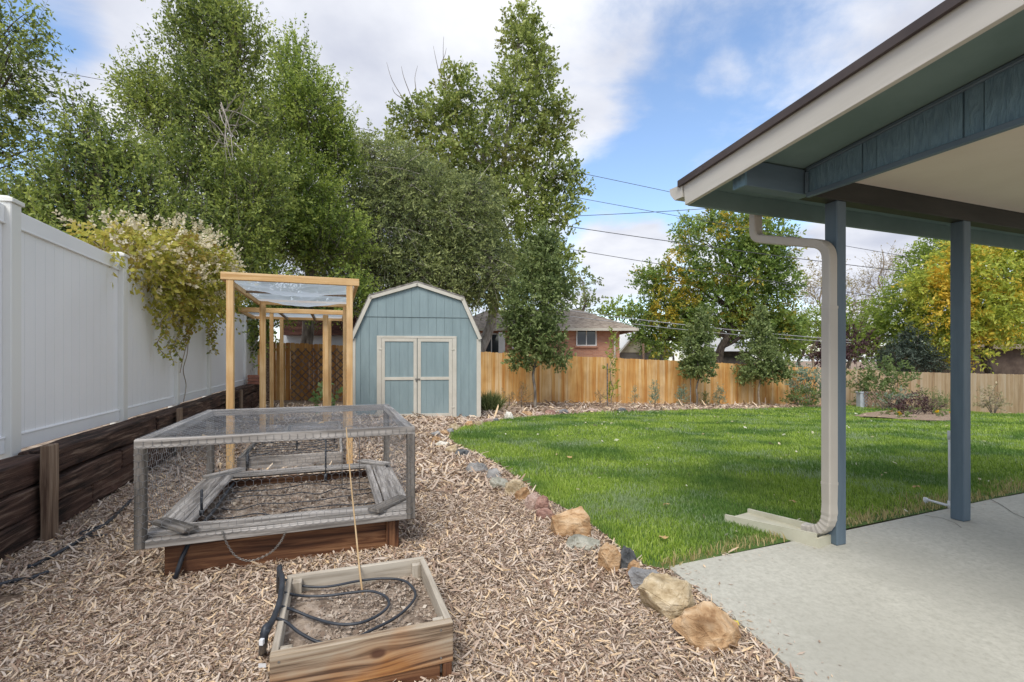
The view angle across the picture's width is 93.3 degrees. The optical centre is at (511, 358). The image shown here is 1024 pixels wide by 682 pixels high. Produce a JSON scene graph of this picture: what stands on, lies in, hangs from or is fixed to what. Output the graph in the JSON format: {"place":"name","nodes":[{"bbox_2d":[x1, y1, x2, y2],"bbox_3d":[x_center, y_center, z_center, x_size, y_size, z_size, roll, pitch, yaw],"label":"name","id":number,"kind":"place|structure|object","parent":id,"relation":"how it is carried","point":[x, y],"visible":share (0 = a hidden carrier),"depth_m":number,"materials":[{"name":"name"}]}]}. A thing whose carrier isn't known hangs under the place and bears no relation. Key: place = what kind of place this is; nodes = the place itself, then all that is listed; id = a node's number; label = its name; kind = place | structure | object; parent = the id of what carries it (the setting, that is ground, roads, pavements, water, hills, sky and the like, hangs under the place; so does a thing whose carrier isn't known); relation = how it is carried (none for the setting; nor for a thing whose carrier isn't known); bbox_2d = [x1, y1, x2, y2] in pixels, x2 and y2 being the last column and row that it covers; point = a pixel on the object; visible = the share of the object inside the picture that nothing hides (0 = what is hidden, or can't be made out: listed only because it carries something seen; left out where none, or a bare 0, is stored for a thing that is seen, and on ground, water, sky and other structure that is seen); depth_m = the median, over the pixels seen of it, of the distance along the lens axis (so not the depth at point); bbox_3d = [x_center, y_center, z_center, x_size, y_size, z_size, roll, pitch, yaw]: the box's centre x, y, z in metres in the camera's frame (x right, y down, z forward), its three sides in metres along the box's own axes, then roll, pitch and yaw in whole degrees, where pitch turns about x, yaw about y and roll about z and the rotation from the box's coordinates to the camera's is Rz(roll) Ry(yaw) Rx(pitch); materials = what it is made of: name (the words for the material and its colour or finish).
{"place":"outdoors","nodes":[
{"label":"outdoors","id":0,"kind":"place"},
{"bbox_2d":[23,65,668,191],"bbox_3d":[-10.178,-13.751,28.998,45.714,8.941,0.029,0,0,0],"label":"overhead wire","id":1,"kind":"object","parent":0,"point":[384,133],"visible":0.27,"depth_m":28.99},
{"bbox_2d":[11,136,906,300],"bbox_3d":[-4.610,-8.738,28.998,56.854,10.596,0.033,0,0,0],"label":"overhead wire","id":2,"kind":"object","parent":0,"point":[713,272],"visible":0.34,"depth_m":28.99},
{"bbox_2d":[22,128,914,272],"bbox_3d":[-4.226,-9.910,28.998,60.696,10.028,0.040,0,0,0],"label":"overhead wire","id":3,"kind":"object","parent":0,"point":[715,247],"visible":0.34,"depth_m":28.99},
{"bbox_2d":[8,87,946,263],"bbox_3d":[-3.841,-11.331,28.998,59.926,11.323,0.029,0,0,0],"label":"overhead wire","id":4,"kind":"object","parent":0,"point":[640,209],"visible":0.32,"depth_m":28.99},
{"bbox_2d":[481,390,511,411],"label":"ornamental grass","id":5,"kind":"object","parent":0,"point":[493,401],"depth_m":14.10,"materials":[{"name":"plant"}]},
{"bbox_2d":[0,0,1021,361],"label":"sky","id":6,"kind":"structure","parent":0,"point":[662,88],"materials":[{"name":"blue"}]},
{"bbox_2d":[0,361,1023,681],"bbox_3d":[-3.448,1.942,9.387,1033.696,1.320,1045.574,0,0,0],"label":"ground","id":7,"kind":"structure","parent":0,"point":[4,597],"depth_m":2.50,"materials":[{"name":"wood"}]},
{"bbox_2d":[0,570,48,585],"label":"drip hose","id":8,"kind":"object","parent":7,"relation":"on","point":[11,581],"visible":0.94,"depth_m":2.74,"materials":[{"name":"rubber"}]},
{"bbox_2d":[0,0,79,186],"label":"elm tree","id":9,"kind":"object","parent":7,"relation":"on","point":[11,97],"visible":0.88,"depth_m":11.49,"materials":[{"name":"green plant"}]},
{"bbox_2d":[27,499,132,568],"bbox_3d":[-3.107,1.257,3.609,0.103,0.030,1.488,0,0,-19],"label":"drip hose","id":10,"kind":"object","parent":7,"relation":"on","point":[108,521],"visible":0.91,"depth_m":3.32,"materials":[{"name":"rubber"}]},
{"bbox_2d":[0,67,241,260],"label":"elm tree","id":11,"kind":"object","parent":7,"relation":"on","point":[97,181],"visible":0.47,"depth_m":9.47,"materials":[{"name":"green plant"}]},
{"bbox_2d":[0,384,258,559],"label":"retaining wall","id":12,"kind":"structure","parent":7,"relation":"on","point":[47,488],"depth_m":3.90,"materials":[{"name":"dark brown wood"},{"name":"brown wood"}]},
{"bbox_2d":[0,195,257,459],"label":"vinyl fence","id":13,"kind":"object","parent":12,"relation":"on","point":[79,335],"visible":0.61,"depth_m":4.50,"materials":[{"name":"plastic"}]},
{"bbox_2d":[51,208,249,401],"bbox_3d":[-4.982,-0.752,7.088,1.677,2.849,4.708,0,0,-13],"label":"flowering vine","id":14,"kind":"object","parent":13,"relation":"attached to","point":[187,267],"visible":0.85,"depth_m":6.41,"materials":[{"name":"green plant"}]},
{"bbox_2d":[247,375,258,383],"bbox_3d":[-6.819,0.565,12.794,0.300,0.245,0.220,0,0,-20],"label":"brick stack","id":15,"kind":"object","parent":12,"relation":"on","point":[252,379],"visible":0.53,"depth_m":12.69,"materials":[{"name":"brick"}]},
{"bbox_2d":[94,0,315,359],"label":"elm tree","id":16,"kind":"object","parent":7,"relation":"on","point":[220,106],"visible":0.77,"depth_m":12.03,"materials":[{"name":"green plant"}]},
{"bbox_2d":[261,105,269,400],"bbox_3d":[-7.669,-3.242,15.000,0.259,9.093,0.259,0,0,-23],"label":"utility pole","id":17,"kind":"object","parent":7,"relation":"on","point":[267,378],"visible":0.23,"depth_m":14.94,"materials":[{"name":"brown wood"}]},
{"bbox_2d":[165,470,398,577],"bbox_3d":[-1.654,1.192,3.748,1.340,0.238,1.543,0,0,-20],"label":"raised bed","id":18,"kind":"object","parent":7,"relation":"on","point":[203,556],"visible":0.47,"depth_m":3.22,"materials":[{"name":"wood"}]},
{"bbox_2d":[173,440,374,578],"bbox_3d":[-1.653,1.013,3.659,1.162,0.528,1.491,0,0,-20],"label":"drip tubing","id":19,"kind":"object","parent":18,"relation":"on","point":[185,550],"visible":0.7,"depth_m":3.62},
{"bbox_2d":[133,404,415,561],"bbox_3d":[-1.664,0.833,3.742,1.561,0.768,1.706,0,0,-20],"label":"cage","id":20,"kind":"object","parent":18,"relation":"on","point":[181,516],"visible":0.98,"depth_m":3.13,"materials":[{"name":"grey wood"}]},
{"bbox_2d":[220,272,358,469],"bbox_3d":[-2.986,0.219,6.824,1.460,2.350,2.675,0,0,-20],"label":"timber frame","id":21,"kind":"object","parent":7,"relation":"on","point":[262,291],"visible":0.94,"depth_m":5.80,"materials":[{"name":"brown wood"}]},
{"bbox_2d":[237,438,342,470],"bbox_3d":[-2.841,1.238,6.371,1.140,0.244,1.481,0,0,-20],"label":"raised bed","id":22,"kind":"object","parent":7,"relation":"on","point":[303,459],"visible":0.49,"depth_m":5.79,"materials":[{"name":"wood"}]},
{"bbox_2d":[246,426,337,470],"bbox_3d":[-2.813,1.120,6.304,1.018,0.340,1.425,0,0,-20],"label":"drip tubing","id":23,"kind":"object","parent":22,"relation":"on","point":[251,448],"visible":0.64,"depth_m":6.13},
{"bbox_2d":[238,307,342,431],"bbox_3d":[-4.277,0.258,9.615,1.800,2.326,1.645,0,0,-20],"label":"timber frame","id":24,"kind":"object","parent":7,"relation":"on","point":[326,317],"visible":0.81,"depth_m":9.20,"materials":[{"name":"brown wood"}]},
{"bbox_2d":[221,12,385,371],"bbox_3d":[-6.765,-5.020,15.672,6.191,12.895,5.449,0,0,0],"label":"elm tree","id":25,"kind":"object","parent":7,"relation":"on","point":[314,232],"visible":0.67,"depth_m":15.67,"materials":[{"name":"green plant"}]},
{"bbox_2d":[286,421,340,431],"bbox_3d":[-3.365,1.274,8.219,0.850,0.226,1.251,0,0,-20],"label":"raised bed","id":26,"kind":"object","parent":7,"relation":"on","point":[307,424],"visible":0.21,"depth_m":8.66,"materials":[{"name":"grey wood"}]},
{"bbox_2d":[291,348,342,401],"bbox_3d":[-5.997,0.559,15.504,2.118,1.958,0.018,0,0,-6],"label":"lattice panel","id":27,"kind":"object","parent":7,"relation":"on","point":[314,373],"visible":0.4,"depth_m":15.46,"materials":[{"name":"wood"}]},
{"bbox_2d":[284,307,359,345],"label":"neighbour shed","id":28,"kind":"structure","parent":7,"relation":"on","point":[290,336],"depth_m":19.45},
{"bbox_2d":[309,381,342,416],"bbox_3d":[-4.106,0.931,10.896,0.877,0.896,0.604,0,0,0],"label":"broad leaf plant","id":29,"kind":"object","parent":7,"relation":"on","point":[316,398],"visible":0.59,"depth_m":10.82,"materials":[{"name":"plant"}]},
{"bbox_2d":[270,556,452,681],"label":"raised bed","id":30,"kind":"object","parent":7,"relation":"on","point":[413,642],"visible":0.91,"depth_m":1.94,"materials":[{"name":"brown wood"}]},
{"bbox_2d":[258,564,416,667],"bbox_3d":[-0.824,1.148,2.146,0.769,0.270,0.694,0,0,0],"label":"drip tubing","id":31,"kind":"object","parent":30,"relation":"in","point":[281,579],"visible":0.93,"depth_m":2.06,"materials":[{"name":"black plastic"}]},
{"bbox_2d":[346,427,363,594],"bbox_3d":[-0.835,0.788,2.576,0.026,0.769,0.582,0,0,-26],"label":"bamboo stake","id":32,"kind":"object","parent":30,"relation":"in","point":[360,577],"visible":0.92,"depth_m":2.65,"materials":[{"name":"wood"}]},
{"bbox_2d":[280,117,526,329],"bbox_3d":[-3.985,-3.957,19.169,10.168,11.076,6.213,0,0,0],"label":"elm tree","id":33,"kind":"object","parent":7,"relation":"on","point":[391,197],"visible":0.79,"depth_m":18.48,"materials":[{"name":"green plant"}]},
{"bbox_2d":[353,281,481,417],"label":"garden shed","id":34,"kind":"structure","parent":7,"relation":"on","point":[416,346],"depth_m":11.98,"materials":[{"name":"blue"}]},
{"bbox_2d":[379,338,416,416],"bbox_3d":[-2.807,0.478,11.904,0.912,1.939,0.041,0,0,-9],"label":"door","id":35,"kind":"structure","parent":34,"relation":"in","point":[398,355],"depth_m":11.91,"materials":[{"name":"blue"}]},
{"bbox_2d":[415,338,454,416],"bbox_3d":[-1.918,0.478,12.029,0.972,1.939,0.073,0,0,-9],"label":"door","id":36,"kind":"structure","parent":34,"relation":"in","point":[434,378],"depth_m":12.05,"materials":[{"name":"blue"}]},
{"bbox_2d":[445,444,457,452],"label":"edging rock","id":37,"kind":"object","parent":7,"relation":"on","point":[454,448],"visible":0.67,"depth_m":6.81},
{"bbox_2d":[455,449,469,457],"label":"edging rock","id":38,"kind":"object","parent":7,"relation":"on","point":[464,451],"visible":0.67,"depth_m":6.59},
{"bbox_2d":[466,462,487,473],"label":"edging rock","id":39,"kind":"object","parent":7,"relation":"on","point":[477,466],"visible":0.81,"depth_m":5.52,"materials":[{"name":"stone"}]},
{"bbox_2d":[373,0,595,351],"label":"maple tree","id":40,"kind":"object","parent":7,"relation":"on","point":[545,128],"visible":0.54,"depth_m":23.42,"materials":[{"name":"green plant"}]},
{"bbox_2d":[486,468,501,477],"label":"edging rock","id":41,"kind":"object","parent":7,"relation":"on","point":[493,472],"visible":0.58,"depth_m":5.20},
{"bbox_2d":[489,477,507,488],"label":"edging rock","id":42,"kind":"object","parent":7,"relation":"on","point":[496,481],"visible":0.66,"depth_m":4.81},
{"bbox_2d":[505,479,524,496],"bbox_3d":[0.033,1.244,4.605,0.183,0.167,0.180,0,0,30],"label":"edging rock","id":43,"kind":"object","parent":7,"relation":"on","point":[513,486],"visible":0.76,"depth_m":4.54,"materials":[{"name":"stone"}]},
{"bbox_2d":[515,487,529,501],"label":"edging rock","id":44,"kind":"object","parent":7,"relation":"on","point":[522,493],"visible":0.75,"depth_m":4.39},
{"bbox_2d":[513,382,532,406],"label":"dry shrub","id":45,"kind":"object","parent":7,"relation":"on","point":[521,396],"visible":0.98,"depth_m":16.08,"materials":[{"name":"brown plant"}]},
{"bbox_2d":[525,492,538,511],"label":"edging rock","id":46,"kind":"object","parent":7,"relation":"on","point":[530,501],"visible":0.64,"depth_m":4.08,"materials":[{"name":"stone"}]},
{"bbox_2d":[496,219,578,406],"bbox_3d":[0.859,-1.438,15.986,2.772,6.320,2.507,0,0,0],"label":"young tree","id":47,"kind":"object","parent":7,"relation":"on","point":[547,290],"visible":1,"depth_m":15.74,"materials":[{"name":"green plant"}]},
{"bbox_2d":[534,495,550,510],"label":"edging rock","id":48,"kind":"object","parent":7,"relation":"on","point":[542,501],"visible":0.64,"depth_m":4.03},
{"bbox_2d":[536,507,554,521],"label":"edging rock","id":49,"kind":"object","parent":7,"relation":"on","point":[544,512],"visible":0.63,"depth_m":3.86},
{"bbox_2d":[473,310,638,358],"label":"brick house","id":50,"kind":"structure","parent":7,"relation":"on","point":[590,337],"depth_m":27.00,"materials":[{"name":"brick"}]},
{"bbox_2d":[481,333,498,352],"bbox_3d":[-1.140,-0.695,26.860,1.140,1.390,0.070,0,0,0],"label":"window","id":51,"kind":"structure","parent":50,"relation":"in","point":[493,346],"depth_m":26.87,"materials":[{"name":"white glass"}]},
{"bbox_2d":[576,331,596,345],"bbox_3d":[4.148,-1.144,26.960,1.144,0.930,0.070,0,0,0],"label":"window","id":52,"kind":"structure","parent":50,"relation":"in","point":[583,338],"depth_m":26.97,"materials":[{"name":"white glass"}]},
{"bbox_2d":[550,506,591,539],"bbox_3d":[0.425,1.210,3.532,0.287,0.223,0.201,0,0,0],"label":"edging rock","id":53,"kind":"object","parent":7,"relation":"on","point":[570,522],"visible":0.82,"depth_m":3.45,"materials":[{"name":"stone"}]},
{"bbox_2d":[258,342,896,404],"bbox_3d":[6.191,1.002,20.416,30.301,3.065,0.070,0,0,-20],"label":"picket fence","id":54,"kind":"object","parent":7,"relation":"on","point":[583,379],"visible":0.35,"depth_m":19.35,"materials":[{"name":"brown wood"}]},
{"bbox_2d":[566,534,600,550],"bbox_3d":[0.480,1.243,3.265,0.240,0.099,0.144,0,0,0],"label":"edging rock","id":55,"kind":"object","parent":7,"relation":"on","point":[579,540],"visible":0.83,"depth_m":3.23,"materials":[{"name":"stone"}]},
{"bbox_2d":[559,265,608,313],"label":"distant tree","id":56,"kind":"object","parent":7,"relation":"on","point":[585,296],"visible":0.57,"depth_m":45.77,"materials":[{"name":"green plant"}]},
{"bbox_2d":[598,542,620,573],"bbox_3d":[0.585,1.212,2.910,0.138,0.194,0.124,0,0,0],"label":"edging rock","id":57,"kind":"object","parent":7,"relation":"on","point":[609,557],"visible":0.9,"depth_m":2.87,"materials":[{"name":"stone"}]},
{"bbox_2d":[602,326,621,403],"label":"columnar tree","id":58,"kind":"object","parent":7,"relation":"on","point":[610,357],"visible":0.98,"depth_m":18.43,"materials":[{"name":"green plant"}]},
{"bbox_2d":[594,294,640,325],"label":"distant tree","id":59,"kind":"object","parent":7,"relation":"on","point":[608,308],"visible":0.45,"depth_m":54.78,"materials":[{"name":"green plant"}]},
{"bbox_2d":[620,545,636,571],"bbox_3d":[0.699,1.222,2.924,0.120,0.159,0.092,0,0,-30],"label":"edging rock","id":60,"kind":"object","parent":7,"relation":"on","point":[628,556],"visible":0.53,"depth_m":2.90,"materials":[{"name":"stone"}]},
{"bbox_2d":[626,560,639,571],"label":"edging rock","id":61,"kind":"object","parent":7,"relation":"on","point":[634,563],"visible":0.52,"depth_m":2.85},
{"bbox_2d":[628,567,657,588],"bbox_3d":[0.747,1.233,2.710,0.199,0.123,0.120,0,0,0],"label":"edging rock","id":62,"kind":"object","parent":7,"relation":"on","point":[637,575],"visible":0.56,"depth_m":2.67,"materials":[{"name":"stone"}]},
{"bbox_2d":[620,332,673,359],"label":"white house","id":63,"kind":"structure","parent":7,"relation":"on","point":[628,352],"depth_m":36.05,"materials":[{"name":"beige"}]},
{"bbox_2d":[648,379,661,403],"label":"small leafy shrub","id":64,"kind":"object","parent":7,"relation":"on","point":[655,396],"visible":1,"depth_m":19.30,"materials":[{"name":"green plant"}]},
{"bbox_2d":[638,572,695,621],"bbox_3d":[0.780,1.209,2.429,0.291,0.204,0.218,0,0,0],"label":"edging rock","id":65,"kind":"object","parent":7,"relation":"on","point":[666,595],"visible":0.77,"depth_m":2.38,"materials":[{"name":"stone"}]},
{"bbox_2d":[650,322,691,360],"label":"distant tree","id":66,"kind":"object","parent":7,"relation":"on","point":[674,346],"visible":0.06,"depth_m":45.55,"materials":[{"name":"green plant"}]},
{"bbox_2d":[673,383,689,405],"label":"shrub","id":67,"kind":"object","parent":7,"relation":"on","point":[681,393],"visible":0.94,"depth_m":19.82,"materials":[{"name":"green plant"}]},
{"bbox_2d":[672,210,709,352],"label":"slender tree","id":68,"kind":"object","parent":7,"relation":"on","point":[680,218],"visible":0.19,"depth_m":36.82,"materials":[{"name":"green plant"}]},
{"bbox_2d":[675,303,718,405],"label":"young tree","id":69,"kind":"object","parent":7,"relation":"on","point":[695,363],"visible":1,"depth_m":19.63,"materials":[{"name":"green plant"}]},
{"bbox_2d":[672,601,741,654],"bbox_3d":[0.882,1.215,2.179,0.276,0.183,0.219,0,0,-25],"label":"edging rock","id":70,"kind":"object","parent":7,"relation":"on","point":[709,624],"visible":0.93,"depth_m":2.13,"materials":[{"name":"stone"}]},
{"bbox_2d":[616,209,812,362],"bbox_3d":[13.718,-4.257,33.007,13.229,13.471,5.785,0,0,0],"label":"ash tree","id":71,"kind":"object","parent":7,"relation":"on","point":[678,309],"visible":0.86,"depth_m":32.37,"materials":[{"name":"green plant"}]},
{"bbox_2d":[712,382,727,404],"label":"small leafy shrub","id":72,"kind":"object","parent":7,"relation":"on","point":[720,396],"visible":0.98,"depth_m":20.74,"materials":[{"name":"green plant"}]},
{"bbox_2d":[693,338,749,363],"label":"house","id":73,"kind":"structure","parent":7,"relation":"on","point":[731,353],"depth_m":44.00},
{"bbox_2d":[730,304,798,405],"bbox_3d":[11.083,-0.101,21.327,2.848,4.555,1.824,0,0,0],"label":"young tree","id":74,"kind":"object","parent":7,"relation":"on","point":[768,366],"visible":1,"depth_m":21.12,"materials":[{"name":"green plant"}]},
{"bbox_2d":[748,309,812,362],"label":"distant tree","id":75,"kind":"object","parent":7,"relation":"on","point":[792,334],"visible":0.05,"depth_m":46.37,"materials":[{"name":"plant"}]},
{"bbox_2d":[779,382,820,406],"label":"leafy shrub","id":76,"kind":"object","parent":7,"relation":"on","point":[801,398],"visible":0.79,"depth_m":21.45,"materials":[{"name":"green plant"}]},
{"bbox_2d":[780,356,820,405],"bbox_3d":[13.677,1.070,22.294,2.451,2.387,1.751,0,0,0],"label":"leafy shrub","id":77,"kind":"object","parent":7,"relation":"on","point":[804,376],"visible":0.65,"depth_m":22.26,"materials":[{"name":"green plant"}]},
{"bbox_2d":[769,293,899,365],"bbox_3d":[23.263,-0.983,35.875,9.800,7.337,5.390,0,0,0],"label":"green tree","id":78,"kind":"object","parent":7,"relation":"on","point":[816,322],"visible":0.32,"depth_m":35.40,"materials":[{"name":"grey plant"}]},
{"bbox_2d":[789,255,882,366],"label":"bare tree","id":79,"kind":"object","parent":7,"relation":"on","point":[820,296],"visible":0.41,"depth_m":42.00,"materials":[{"name":"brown plant"}]},
{"bbox_2d":[802,320,881,368],"bbox_3d":[19.645,0.160,28.998,3.845,4.893,3.180,0,0,27],"label":"purple shrub","id":80,"kind":"object","parent":7,"relation":"on","point":[849,356],"visible":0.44,"depth_m":28.72,"materials":[{"name":"green plant"}]},
{"bbox_2d":[807,317,886,368],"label":"distant tree","id":81,"kind":"object","parent":7,"relation":"on","point":[848,365],"visible":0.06,"depth_m":45.64,"materials":[{"name":"green plant"}]},
{"bbox_2d":[846,240,911,336],"bbox_3d":[30.502,-3.453,39.869,5.116,12.271,4.094,0,0,0],"label":"bare tree","id":82,"kind":"object","parent":7,"relation":"on","point":[880,275],"visible":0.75,"depth_m":39.96,"materials":[{"name":"brown plant"}]},
{"bbox_2d":[846,353,925,406],"bbox_3d":[17.509,1.090,22.990,3.904,2.683,2.267,0,0,0],"label":"leafy shrub","id":83,"kind":"object","parent":7,"relation":"on","point":[868,384],"visible":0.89,"depth_m":22.82,"materials":[{"name":"green plant"}]},
{"bbox_2d":[868,321,949,372],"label":"dark evergreen","id":84,"kind":"object","parent":7,"relation":"on","point":[914,355],"visible":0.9,"depth_m":26.64,"materials":[{"name":"green plant"}]},
{"bbox_2d":[848,237,971,371],"bbox_3d":[25.284,-3.014,29.975,8.562,11.459,5.428,0,0,0],"label":"lime tree","id":85,"kind":"object","parent":7,"relation":"on","point":[883,321],"visible":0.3,"depth_m":29.95,"materials":[{"name":"green plant"}]},
{"bbox_2d":[866,344,1023,386],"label":"red brown house","id":86,"kind":"structure","parent":7,"relation":"on","point":[1010,361],"depth_m":34.00,"materials":[{"name":"brick"}]},
{"bbox_2d":[889,240,1023,373],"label":"yellow tree","id":87,"kind":"object","parent":7,"relation":"on","point":[990,311],"visible":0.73,"depth_m":26.34,"materials":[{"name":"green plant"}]},
{"bbox_2d":[898,372,1023,413],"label":"picket fence","id":88,"kind":"object","parent":7,"relation":"on","point":[1010,387],"visible":0.45,"depth_m":22.28,"materials":[{"name":"wood"}]},
{"bbox_2d":[973,381,1012,413],"bbox_3d":[20.153,1.710,20.248,1.319,1.540,1.443,0,0,20],"label":"leafy shrub","id":89,"kind":"object","parent":7,"relation":"on","point":[995,403],"visible":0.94,"depth_m":20.29,"materials":[{"name":"green plant"}]},
{"bbox_2d":[530,208,707,217],"bbox_3d":[0.570,-8.450,27.998,30.399,0.658,0.033,0,0,4],"label":"overhead wire","id":90,"kind":"object","parent":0,"point":[640,212],"visible":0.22,"depth_m":27.53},
{"bbox_2d":[459,294,850,340],"bbox_3d":[6.337,-2.169,23.998,22.517,2.523,0.036,0,0,-5],"label":"overhead wire","id":91,"kind":"object","parent":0,"point":[678,324],"visible":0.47,"depth_m":24.09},
{"bbox_2d":[483,303,848,342],"bbox_3d":[6.337,-1.981,23.998,22.516,2.404,0.029,0,0,-5],"label":"overhead wire","id":92,"kind":"object","parent":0,"point":[673,328],"visible":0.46,"depth_m":24.09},
{"bbox_2d":[449,404,1023,568],"bbox_3d":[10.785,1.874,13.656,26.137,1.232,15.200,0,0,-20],"label":"lawn","id":93,"kind":"structure","parent":0,"point":[779,540],"depth_m":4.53,"materials":[{"name":"plant"}]},
{"bbox_2d":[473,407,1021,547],"bbox_3d":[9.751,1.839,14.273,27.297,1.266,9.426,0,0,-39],"label":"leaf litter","id":94,"kind":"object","parent":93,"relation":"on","point":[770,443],"visible":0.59,"depth_m":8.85,"materials":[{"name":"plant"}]},
{"bbox_2d":[725,509,830,547],"bbox_3d":[1.946,1.232,3.531,0.310,0.135,0.665,0,0,-30],"label":"splash block","id":95,"kind":"object","parent":93,"relation":"on","point":[789,529],"depth_m":3.49,"materials":[{"name":"beige plastic"}]},
{"bbox_2d":[855,392,867,407],"bbox_3d":[16.374,1.940,22.600,0.420,0.745,0.360,0,0,0],"label":"utility box","id":96,"kind":"object","parent":93,"relation":"on","point":[860,399],"visible":0.81,"depth_m":22.46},
{"bbox_2d":[863,390,890,407],"bbox_3d":[16.954,1.920,22.358,1.328,0.901,0.138,0,0,0],"label":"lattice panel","id":97,"kind":"object","parent":93,"relation":"on","point":[874,398],"visible":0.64,"depth_m":22.36,"materials":[{"name":"wood"}]},
{"bbox_2d":[866,393,894,408],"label":"red flower plant","id":98,"kind":"object","parent":93,"relation":"on","point":[882,405],"visible":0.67,"depth_m":21.40,"materials":[{"name":"green plant"}]},
{"bbox_2d":[854,410,949,420],"bbox_3d":[14.236,1.950,17.334,2.698,0.850,13.450,0,0,43],"label":"flower bed","id":99,"kind":"object","parent":93,"relation":"on","point":[923,416],"visible":0.58,"depth_m":15.12,"materials":[{"name":"soil"}]},
{"bbox_2d":[872,385,917,408],"bbox_3d":[16.674,1.762,20.933,1.600,1.224,1.136,0,0,0],"label":"leafy shrub","id":100,"kind":"object","parent":99,"relation":"on","point":[899,395],"visible":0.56,"depth_m":21.00,"materials":[{"name":"green plant"}]},
{"bbox_2d":[888,386,944,414],"bbox_3d":[14.937,1.745,17.794,1.800,1.518,1.138,0,0,0],"label":"purple shrub","id":101,"kind":"object","parent":99,"relation":"on","point":[925,402],"visible":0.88,"depth_m":17.75,"materials":[{"name":"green plant"}]},
{"bbox_2d":[914,386,949,412],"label":"leafy shrub","id":102,"kind":"object","parent":99,"relation":"on","point":[940,402],"visible":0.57,"depth_m":20.74,"materials":[{"name":"green plant"}]},
{"bbox_2d":[923,431,949,507],"bbox_3d":[3.595,0.945,4.084,0.031,0.690,0.216,0,0,-15],"label":"water pipe","id":103,"kind":"object","parent":93,"relation":"on","point":[926,499],"visible":0.71,"depth_m":4.00,"materials":[{"name":"white plastic"}]},
{"bbox_2d":[668,493,1023,681],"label":"patio","id":104,"kind":"structure","parent":0,"point":[931,598],"depth_m":2.54,"materials":[{"name":"concrete"}]},
{"bbox_2d":[675,502,996,681],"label":"stray chips","id":105,"kind":"object","parent":104,"relation":"on","point":[769,619],"visible":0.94,"depth_m":2.31,"materials":[{"name":"wood"}]},
{"bbox_2d":[670,0,1023,545],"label":"house porch","id":106,"kind":"object","parent":104,"relation":"on","point":[915,128],"visible":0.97,"depth_m":3.00,"materials":[{"name":"teal wood"}]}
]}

